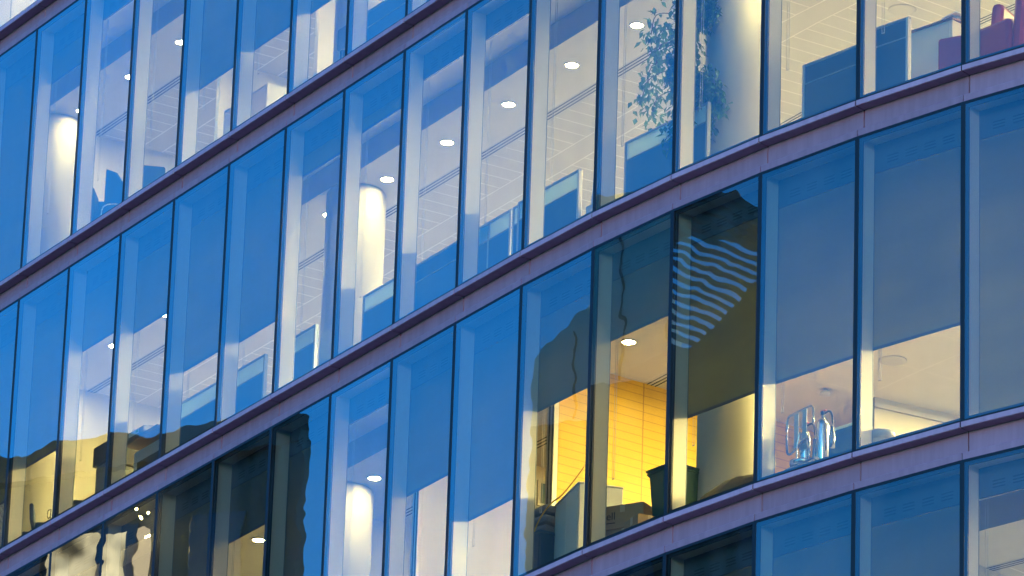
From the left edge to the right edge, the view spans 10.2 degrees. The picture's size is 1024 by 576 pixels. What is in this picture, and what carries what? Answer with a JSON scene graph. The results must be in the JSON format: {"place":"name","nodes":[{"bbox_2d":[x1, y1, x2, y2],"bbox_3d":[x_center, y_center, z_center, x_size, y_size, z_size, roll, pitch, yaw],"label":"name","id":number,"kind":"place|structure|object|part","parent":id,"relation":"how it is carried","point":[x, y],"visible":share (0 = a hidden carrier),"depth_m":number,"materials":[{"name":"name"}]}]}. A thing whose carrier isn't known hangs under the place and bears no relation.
{"place":"outdoors","nodes":[
{"label":"outdoors","id":0,"kind":"place"},
{"bbox_2d":[91,202,103,220],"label":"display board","id":1,"kind":"object","parent":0,"point":[101,204],"visible":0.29,"depth_m":79.95,"materials":[{"name":"blue"}]},
{"bbox_2d":[143,165,165,186],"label":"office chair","id":2,"kind":"object","parent":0,"point":[151,174],"visible":0.15,"depth_m":78.48,"materials":[{"name":"blue fabric"}]},
{"bbox_2d":[586,190,592,213],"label":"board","id":3,"kind":"object","parent":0,"point":[589,208],"visible":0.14,"depth_m":67.84,"materials":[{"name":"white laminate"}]},
{"bbox_2d":[699,474,752,499],"bbox_3d":[2.453,2.318,63.388,0.623,0.471,1.560,18,-27,-35],"label":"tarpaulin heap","id":4,"kind":"object","parent":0,"point":[733,482],"visible":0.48,"depth_m":63.16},
{"bbox_2d":[873,428,894,441],"bbox_3d":[3.969,1.722,61.604,0.304,0.375,0.299,-18,-29,41],"label":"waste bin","id":5,"kind":"object","parent":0,"point":[879,434],"visible":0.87,"depth_m":61.52,"materials":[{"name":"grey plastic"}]},
{"label":"ground","id":6,"kind":"structure","parent":0,"visible":0},
{"bbox_2d":[0,0,1023,575],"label":"office building","id":7,"kind":"structure","parent":6,"relation":"on","point":[762,272],"depth_m":69.25,"materials":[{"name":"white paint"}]},
{"bbox_2d":[0,298,18,548],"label":"window","id":8,"kind":"structure","parent":7,"relation":"in","point":[8,332],"depth_m":79.65,"materials":[{"name":"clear glass"}]},
{"bbox_2d":[0,0,35,26],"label":"window","id":9,"kind":"structure","parent":7,"relation":"in","point":[5,5],"depth_m":82.42,"materials":[{"name":"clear glass"}]},
{"bbox_2d":[0,29,36,281],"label":"window","id":10,"kind":"structure","parent":7,"relation":"in","point":[16,81],"depth_m":81.22,"materials":[{"name":"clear glass"}]},
{"bbox_2d":[6,550,50,575],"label":"window","id":11,"kind":"structure","parent":7,"relation":"in","point":[45,572],"depth_m":77.22,"materials":[{"name":"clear glass"}]},
{"bbox_2d":[2,266,68,547],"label":"window","id":12,"kind":"structure","parent":7,"relation":"in","point":[38,365],"depth_m":78.66,"materials":[{"name":"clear glass"}]},
{"bbox_2d":[29,503,43,528],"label":"office chair","id":13,"kind":"object","parent":7,"relation":"on","point":[33,523],"visible":0.22,"depth_m":78.44,"materials":[{"name":"blue fabric"}]},
{"bbox_2d":[21,0,85,267],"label":"window","id":14,"kind":"structure","parent":7,"relation":"in","point":[57,54],"depth_m":80.29,"materials":[{"name":"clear glass"}]},
{"bbox_2d":[49,521,102,575],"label":"window","id":15,"kind":"structure","parent":7,"relation":"in","point":[74,564],"depth_m":76.41,"materials":[{"name":"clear glass"}]},
{"bbox_2d":[73,500,82,505],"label":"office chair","id":16,"kind":"object","parent":7,"relation":"on","point":[75,502],"visible":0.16,"depth_m":77.42,"materials":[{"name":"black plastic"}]},
{"bbox_2d":[53,233,120,518],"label":"window","id":17,"kind":"structure","parent":7,"relation":"in","point":[91,294],"depth_m":77.58,"materials":[{"name":"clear glass"}]},
{"bbox_2d":[71,0,134,235],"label":"window","id":18,"kind":"structure","parent":7,"relation":"in","point":[96,11],"depth_m":79.03,"materials":[{"name":"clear glass"}]},
{"bbox_2d":[91,188,116,220],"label":"office chair","id":19,"kind":"object","parent":7,"relation":"on","point":[95,208],"visible":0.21,"depth_m":79.05,"materials":[{"name":"blue fabric"}]},
{"bbox_2d":[103,169,122,212],"bbox_3d":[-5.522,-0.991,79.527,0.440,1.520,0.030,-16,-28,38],"label":"office chair","id":20,"kind":"object","parent":7,"relation":"on","point":[113,187],"visible":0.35,"depth_m":79.69,"materials":[{"name":"blue fabric"}]},
{"bbox_2d":[93,441,137,492],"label":"tall cupboard","id":21,"kind":"object","parent":7,"relation":"on","point":[99,459],"visible":0.25,"depth_m":77.78,"materials":[{"name":"grey plastic"}]},
{"bbox_2d":[100,491,156,575],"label":"window","id":22,"kind":"structure","parent":7,"relation":"in","point":[115,538],"depth_m":75.26,"materials":[{"name":"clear glass"}]},
{"bbox_2d":[105,199,173,488],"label":"window","id":23,"kind":"structure","parent":7,"relation":"in","point":[144,262],"depth_m":76.37,"materials":[{"name":"blue glass"}]},
{"bbox_2d":[127,424,159,470],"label":"copier","id":24,"kind":"object","parent":7,"relation":"on","point":[144,440],"visible":0.29,"depth_m":76.64,"materials":[{"name":"grey plastic"}]},
{"bbox_2d":[123,0,184,201],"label":"window","id":25,"kind":"structure","parent":7,"relation":"in","point":[143,9],"depth_m":77.69,"materials":[{"name":"blue glass"}]},
{"bbox_2d":[174,39,181,45],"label":"ceiling light","id":26,"kind":"object","parent":7,"relation":"attached to","point":[178,42],"visible":0.52,"depth_m":80.24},
{"bbox_2d":[152,459,212,575],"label":"window","id":27,"kind":"structure","parent":7,"relation":"in","point":[182,525],"depth_m":73.90,"materials":[{"name":"black glass"}]},
{"bbox_2d":[159,163,228,457],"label":"window","id":28,"kind":"structure","parent":7,"relation":"in","point":[199,228],"depth_m":75.06,"materials":[{"name":"blue glass"}]},
{"bbox_2d":[180,382,215,444],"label":"desk screen","id":29,"kind":"object","parent":7,"relation":"on","point":[198,413],"visible":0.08,"depth_m":75.53,"materials":[{"name":"blue fabric"}]},
{"bbox_2d":[176,0,237,166],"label":"window","id":30,"kind":"structure","parent":7,"relation":"in","point":[209,37],"depth_m":76.36,"materials":[{"name":"blue glass"}]},
{"bbox_2d":[207,427,270,575],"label":"window","id":31,"kind":"structure","parent":7,"relation":"in","point":[239,492],"depth_m":72.70,"materials":[{"name":"black glass"}]},
{"bbox_2d":[215,126,285,425],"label":"window","id":32,"kind":"structure","parent":7,"relation":"in","point":[254,196],"depth_m":73.86,"materials":[{"name":"blue glass"}]},
{"bbox_2d":[236,354,267,412],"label":"desk screen","id":33,"kind":"object","parent":7,"relation":"on","point":[252,383],"visible":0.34,"depth_m":74.37,"materials":[{"name":"blue fabric"}]},
{"bbox_2d":[223,83,286,134],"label":"shelf unit","id":34,"kind":"object","parent":7,"relation":"on","point":[265,95],"visible":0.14,"depth_m":77.17,"materials":[{"name":"white laminate"}]},
{"bbox_2d":[250,537,263,542],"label":"ceiling light","id":35,"kind":"object","parent":7,"relation":"attached to","point":[257,539],"visible":0.84,"depth_m":74.86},
{"bbox_2d":[231,0,291,130],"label":"window","id":36,"kind":"structure","parent":7,"relation":"in","point":[258,21],"depth_m":75.10,"materials":[{"name":"blue glass"}]},
{"bbox_2d":[263,393,329,575],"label":"window","id":37,"kind":"structure","parent":7,"relation":"in","point":[296,495],"depth_m":71.33,"materials":[{"name":"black glass"}]},
{"bbox_2d":[293,324,318,379],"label":"desk screen","id":38,"kind":"object","parent":7,"relation":"on","point":[306,350],"visible":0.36,"depth_m":73.23,"materials":[{"name":"blue fabric"}]},
{"bbox_2d":[272,89,343,393],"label":"window","id":39,"kind":"structure","parent":7,"relation":"in","point":[306,152],"depth_m":72.79,"materials":[{"name":"blue glass"}]},
{"bbox_2d":[287,0,347,93],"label":"window","id":40,"kind":"structure","parent":7,"relation":"in","point":[302,10],"depth_m":73.83,"materials":[{"name":"blue glass"}]},
{"bbox_2d":[337,25,345,58],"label":"hanging cabinet","id":41,"kind":"object","parent":7,"relation":"on","point":[341,38],"visible":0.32,"depth_m":74.65,"materials":[{"name":"blue laminate"}]},
{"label":"door","id":42,"kind":"part","parent":41,"relation":"part of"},
{"bbox_2d":[322,358,391,575],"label":"window","id":43,"kind":"structure","parent":7,"relation":"in","point":[344,412],"depth_m":70.24,"materials":[{"name":"blue glass"}]},
{"bbox_2d":[332,49,404,358],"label":"window","id":44,"kind":"structure","parent":7,"relation":"in","point":[361,112],"depth_m":71.59,"materials":[{"name":"blue glass"}]},
{"bbox_2d":[366,475,382,480],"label":"ceiling light","id":45,"kind":"object","parent":7,"relation":"attached to","point":[374,478],"visible":1,"depth_m":72.46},
{"bbox_2d":[346,0,406,55],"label":"window","id":46,"kind":"structure","parent":7,"relation":"in","point":[357,9],"depth_m":72.52,"materials":[{"name":"blue glass"}]},
{"bbox_2d":[361,278,393,340],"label":"desk screen","id":47,"kind":"object","parent":7,"relation":"on","point":[377,307],"visible":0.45,"depth_m":71.79,"materials":[{"name":"blue fabric"}]},
{"bbox_2d":[367,0,405,40],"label":"desk screen","id":48,"kind":"object","parent":7,"relation":"on","point":[383,15],"visible":0.06,"depth_m":73.42,"materials":[{"name":"blue fabric"}]},
{"bbox_2d":[379,176,394,182],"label":"ceiling light","id":49,"kind":"object","parent":7,"relation":"attached to","point":[387,179],"visible":1,"depth_m":73.96,"materials":[{"name":"white"}]},
{"bbox_2d":[406,0,429,15],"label":"window","id":50,"kind":"structure","parent":7,"relation":"in","point":[412,5],"depth_m":71.17,"materials":[{"name":"blue glass"}]},
{"bbox_2d":[383,322,454,575],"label":"window","id":51,"kind":"structure","parent":7,"relation":"in","point":[419,436],"depth_m":68.90,"materials":[{"name":"blue glass"}]},
{"bbox_2d":[393,9,466,323],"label":"window","id":52,"kind":"structure","parent":7,"relation":"in","point":[418,68],"depth_m":70.36,"materials":[{"name":"blue glass"}]},
{"bbox_2d":[439,139,454,145],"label":"ceiling light","id":53,"kind":"object","parent":7,"relation":"attached to","point":[446,142],"visible":1,"depth_m":72.75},
{"bbox_2d":[414,224,489,309],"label":"desk screen","id":54,"kind":"object","parent":7,"relation":"on","point":[435,274],"visible":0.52,"depth_m":70.63,"materials":[{"name":"blue fabric"}]},
{"bbox_2d":[445,285,520,575],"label":"window","id":55,"kind":"structure","parent":7,"relation":"in","point":[486,356],"depth_m":67.58,"materials":[{"name":"blue glass"}]},
{"bbox_2d":[456,0,530,287],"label":"window","id":56,"kind":"structure","parent":7,"relation":"in","point":[480,28],"depth_m":69.18,"materials":[{"name":"blue glass"}]},
{"bbox_2d":[478,209,512,272],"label":"desk screen","id":57,"kind":"object","parent":7,"relation":"on","point":[500,240],"visible":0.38,"depth_m":69.49,"materials":[{"name":"blue fabric"}]},
{"bbox_2d":[500,101,516,107],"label":"ceiling light","id":58,"kind":"object","parent":7,"relation":"attached to","point":[508,104],"visible":1,"depth_m":71.55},
{"bbox_2d":[511,205,517,253],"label":"desk screen","id":59,"kind":"object","parent":7,"relation":"on","point":[514,230],"visible":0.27,"depth_m":69.14,"materials":[{"name":"blue fabric"}]},
{"bbox_2d":[533,529,554,568],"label":"blue crate","id":60,"kind":"object","parent":7,"relation":"on","point":[544,541],"visible":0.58,"depth_m":66.43,"materials":[{"name":"plastic"}]},
{"bbox_2d":[534,524,554,532],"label":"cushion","id":61,"kind":"object","parent":60,"relation":"on","point":[546,527],"visible":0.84,"depth_m":66.58,"materials":[{"name":"grey fabric"}]},
{"bbox_2d":[534,514,554,526],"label":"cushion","id":62,"kind":"object","parent":61,"relation":"on","point":[547,519],"visible":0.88,"depth_m":66.61,"materials":[{"name":"grey fabric"}]},
{"bbox_2d":[535,504,555,517],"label":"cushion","id":63,"kind":"object","parent":62,"relation":"on","point":[551,510],"visible":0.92,"depth_m":66.64,"materials":[{"name":"grey fabric"}]},
{"bbox_2d":[516,169,582,250],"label":"desk screen","id":64,"kind":"object","parent":7,"relation":"on","point":[563,201],"visible":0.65,"depth_m":68.28,"materials":[{"name":"blue fabric"}]},
{"bbox_2d":[512,247,592,575],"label":"window","id":65,"kind":"structure","parent":7,"relation":"in","point":[554,365],"depth_m":66.45,"materials":[{"name":"blue glass"}]},
{"bbox_2d":[522,0,599,249],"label":"window","id":66,"kind":"structure","parent":7,"relation":"in","point":[540,10],"depth_m":67.83,"materials":[{"name":"blue glass"}]},
{"bbox_2d":[563,62,579,68],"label":"ceiling light","id":67,"kind":"object","parent":7,"relation":"attached to","point":[571,65],"visible":1,"depth_m":70.36,"materials":[{"name":"white"}]},
{"bbox_2d":[554,481,623,558],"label":"white cabinet","id":68,"kind":"object","parent":7,"relation":"on","point":[569,518],"visible":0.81,"depth_m":66.00,"materials":[{"name":"laminate"}]},
{"bbox_2d":[534,465,584,531],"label":"yellow cable","id":69,"kind":"object","parent":68,"relation":"hanging from","point":[562,494],"visible":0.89,"depth_m":66.43,"materials":[{"name":"yellow plastic"}]},
{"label":"door","id":70,"kind":"part","parent":68,"relation":"part of","materials":[{"name":"white laminate"}]},
{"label":"door","id":71,"kind":"part","parent":68,"relation":"part of","materials":[{"name":"white laminate"}]},
{"bbox_2d":[606,528,623,535],"bbox_3d":[1.368,2.953,64.950,0.622,0.362,0.422,-12,-25,32],"label":"cardboard box","id":72,"kind":"object","parent":7,"relation":"on","point":[608,533],"visible":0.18,"depth_m":64.92,"materials":[{"name":"brown cardboard"}]},
{"bbox_2d":[606,501,651,530],"bbox_3d":[1.333,2.651,65.060,0.562,0.282,0.403,-9,-24,27],"label":"cardboard box","id":73,"kind":"object","parent":72,"relation":"on","point":[617,516],"visible":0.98,"depth_m":64.90,"materials":[{"name":"cardboard"}]},
{"bbox_2d":[584,210,671,548],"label":"window","id":74,"kind":"structure","parent":7,"relation":"in","point":[631,286],"depth_m":65.31,"materials":[{"name":"blue glass"}]},
{"bbox_2d":[620,339,636,345],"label":"ceiling light","id":75,"kind":"object","parent":7,"relation":"attached to","point":[629,342],"visible":1,"depth_m":67.68,"materials":[{"name":"white"}]},
{"bbox_2d":[594,0,676,211],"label":"window","id":76,"kind":"structure","parent":7,"relation":"in","point":[609,18],"depth_m":66.57,"materials":[{"name":"blue glass"}]},
{"bbox_2d":[607,553,663,575],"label":"window","id":77,"kind":"structure","parent":7,"relation":"in","point":[659,558],"depth_m":63.65,"materials":[{"name":"black glass"}]},
{"bbox_2d":[628,22,645,28],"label":"ceiling light","id":78,"kind":"object","parent":7,"relation":"attached to","point":[635,25],"visible":0.94,"depth_m":69.18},
{"bbox_2d":[624,513,654,528],"bbox_3d":[1.473,2.794,64.564,0.302,0.382,0.362,11,-23,-22],"label":"cardboard box","id":79,"kind":"object","parent":7,"relation":"on","point":[635,519],"visible":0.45,"depth_m":64.47,"materials":[{"name":"cardboard"}]},
{"bbox_2d":[623,102,710,194],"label":"desk screen","id":80,"kind":"object","parent":7,"relation":"on","point":[646,161],"visible":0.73,"depth_m":66.73,"materials":[{"name":"blue fabric"}]},
{"bbox_2d":[645,464,699,515],"bbox_3d":[1.870,2.545,64.832,0.582,1.065,0.511,18,-26,-35],"label":"wheelie bin","id":81,"kind":"object","parent":7,"relation":"on","point":[656,475],"visible":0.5,"depth_m":64.81,"materials":[{"name":"green plastic"}]},
{"bbox_2d":[628,0,732,157],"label":"potted fig","id":82,"kind":"object","parent":7,"relation":"on","point":[710,91],"visible":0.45,"depth_m":66.77,"materials":[{"name":"plant"}]},
{"bbox_2d":[664,521,753,575],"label":"window","id":83,"kind":"structure","parent":7,"relation":"in","point":[736,558],"depth_m":62.85,"materials":[{"name":"black glass"}]},
{"bbox_2d":[665,173,759,515],"bbox_3d":[2.343,0.669,63.638,0.317,3.675,1.526,18,-27,-35],"label":"window","id":84,"kind":"structure","parent":7,"relation":"in","point":[715,251],"depth_m":64.03,"materials":[{"name":"clear glass"}]},
{"bbox_2d":[673,0,762,173],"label":"window","id":85,"kind":"structure","parent":7,"relation":"in","point":[686,9],"depth_m":65.34,"materials":[{"name":"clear glass"}]},
{"bbox_2d":[785,405,820,469],"bbox_3d":[3.248,1.753,62.504,0.350,0.927,0.563,15,-25,-31],"label":"extinguisher trolley","id":86,"kind":"object","parent":7,"relation":"on","point":[796,461],"visible":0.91,"depth_m":62.49,"materials":[{"name":"metal"}]},
{"bbox_2d":[799,422,815,457],"bbox_3d":[3.243,1.707,62.567,0.124,0.520,0.242,20,-28,-38],"label":"gas cylinder","id":87,"kind":"object","parent":86,"relation":"on","point":[803,448],"visible":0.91,"depth_m":62.54,"materials":[{"name":"silver metal"}]},
{"bbox_2d":[816,409,834,457],"bbox_3d":[3.426,1.609,62.425,0.140,0.610,0.250,20,-28,-38],"label":"gas cylinder","id":88,"kind":"object","parent":86,"relation":"on","point":[822,438],"visible":0.89,"depth_m":62.39,"materials":[{"name":"silver metal"}]},
{"bbox_2d":[753,490,852,575],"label":"window","id":89,"kind":"structure","parent":7,"relation":"in","point":[821,544],"depth_m":61.79,"materials":[{"name":"blue glass"}]},
{"bbox_2d":[755,137,856,482],"bbox_3d":[3.315,0.284,62.572,0.317,3.675,1.526,20,-28,-38],"label":"window","id":90,"kind":"structure","parent":7,"relation":"in","point":[807,272],"depth_m":62.95,"materials":[{"name":"blue glass"}]},
{"bbox_2d":[761,0,858,135],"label":"window","id":91,"kind":"structure","parent":7,"relation":"in","point":[772,9],"depth_m":64.16,"materials":[{"name":"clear glass"}]},
{"bbox_2d":[817,389,832,396],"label":"smoke detector","id":92,"kind":"object","parent":7,"relation":"attached to","point":[824,393],"visible":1,"depth_m":68.96,"materials":[{"name":"white plastic"}]},
{"bbox_2d":[802,45,855,117],"bbox_3d":[3.597,-2.074,64.297,0.300,1.190,0.920,20,-28,-38],"label":"desk screen","id":93,"kind":"object","parent":7,"relation":"on","point":[828,81],"visible":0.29,"depth_m":64.41,"materials":[{"name":"fabric"}]},
{"bbox_2d":[829,423,851,455],"bbox_3d":[3.648,1.983,63.128,0.240,0.980,0.770,20,-28,-38],"label":"screen","id":94,"kind":"object","parent":7,"relation":"on","point":[843,437],"visible":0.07,"depth_m":63.23,"materials":[{"name":"fabric"}]},
{"bbox_2d":[878,355,906,365],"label":"ceiling light","id":95,"kind":"object","parent":7,"relation":"attached to","point":[892,360],"visible":0.97,"depth_m":67.95,"materials":[{"name":"white plastic"}]},
{"bbox_2d":[876,16,910,89],"bbox_3d":[4.160,-2.337,63.713,0.680,1.290,0.300,-18,-29,41],"label":"desk screen","id":96,"kind":"object","parent":7,"relation":"on","point":[893,54],"visible":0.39,"depth_m":63.72,"materials":[{"name":"fabric"}]},
{"bbox_2d":[888,4,915,15],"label":"ceiling light","id":97,"kind":"object","parent":7,"relation":"attached to","point":[901,9],"visible":1,"depth_m":68.49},
{"bbox_2d":[853,460,961,575],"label":"window","id":98,"kind":"structure","parent":7,"relation":"in","point":[916,530],"depth_m":60.73,"materials":[{"name":"blue glass"}]},
{"bbox_2d":[854,102,962,451],"bbox_3d":[4.356,-0.077,61.561,1.526,3.675,0.317,-18,-29,41],"label":"window","id":99,"kind":"structure","parent":7,"relation":"in","point":[909,195],"depth_m":61.93,"materials":[{"name":"blue glass"}]},
{"bbox_2d":[857,0,962,99],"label":"window","id":100,"kind":"structure","parent":7,"relation":"in","point":[866,8],"depth_m":63.02,"materials":[{"name":"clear glass"}]},
{"bbox_2d":[911,16,960,78],"bbox_3d":[4.867,-2.162,64.559,0.650,1.625,0.480,-18,-29,41],"label":"cabinet","id":101,"kind":"object","parent":7,"relation":"on","point":[925,39],"visible":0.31,"depth_m":64.61,"materials":[{"name":"beige laminate"}]},
{"bbox_2d":[941,11,960,19],"bbox_3d":[4.998,-3.008,64.758,0.393,0.062,0.331,-18,-29,41],"label":"paper stack","id":102,"kind":"object","parent":101,"relation":"on","point":[956,14],"visible":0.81,"depth_m":64.64,"materials":[{"name":"white paper"}]},
{"bbox_2d":[938,4,1013,69],"bbox_3d":[5.159,-2.509,62.772,0.754,0.988,0.760,-10,-24,27],"label":"armchair","id":103,"kind":"object","parent":7,"relation":"on","point":[949,51],"visible":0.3,"depth_m":62.55,"materials":[{"name":"purple fabric"}]},
{"bbox_2d":[962,84,1023,420],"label":"window","id":104,"kind":"structure","parent":7,"relation":"in","point":[993,138],"depth_m":61.01,"materials":[{"name":"blue glass"}]},
{"bbox_2d":[962,445,1023,575],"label":"window","id":105,"kind":"structure","parent":7,"relation":"in","point":[1007,477],"depth_m":60.01,"materials":[{"name":"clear glass"}]},
{"bbox_2d":[963,0,1023,64],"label":"window","id":106,"kind":"structure","parent":7,"relation":"in","point":[971,8],"depth_m":61.99,"materials":[{"name":"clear glass"}]},
{"bbox_2d":[980,0,1023,55],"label":"armchair","id":107,"kind":"object","parent":7,"relation":"on","point":[1006,33],"visible":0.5,"depth_m":62.09,"materials":[{"name":"purple fabric"}]}
]}

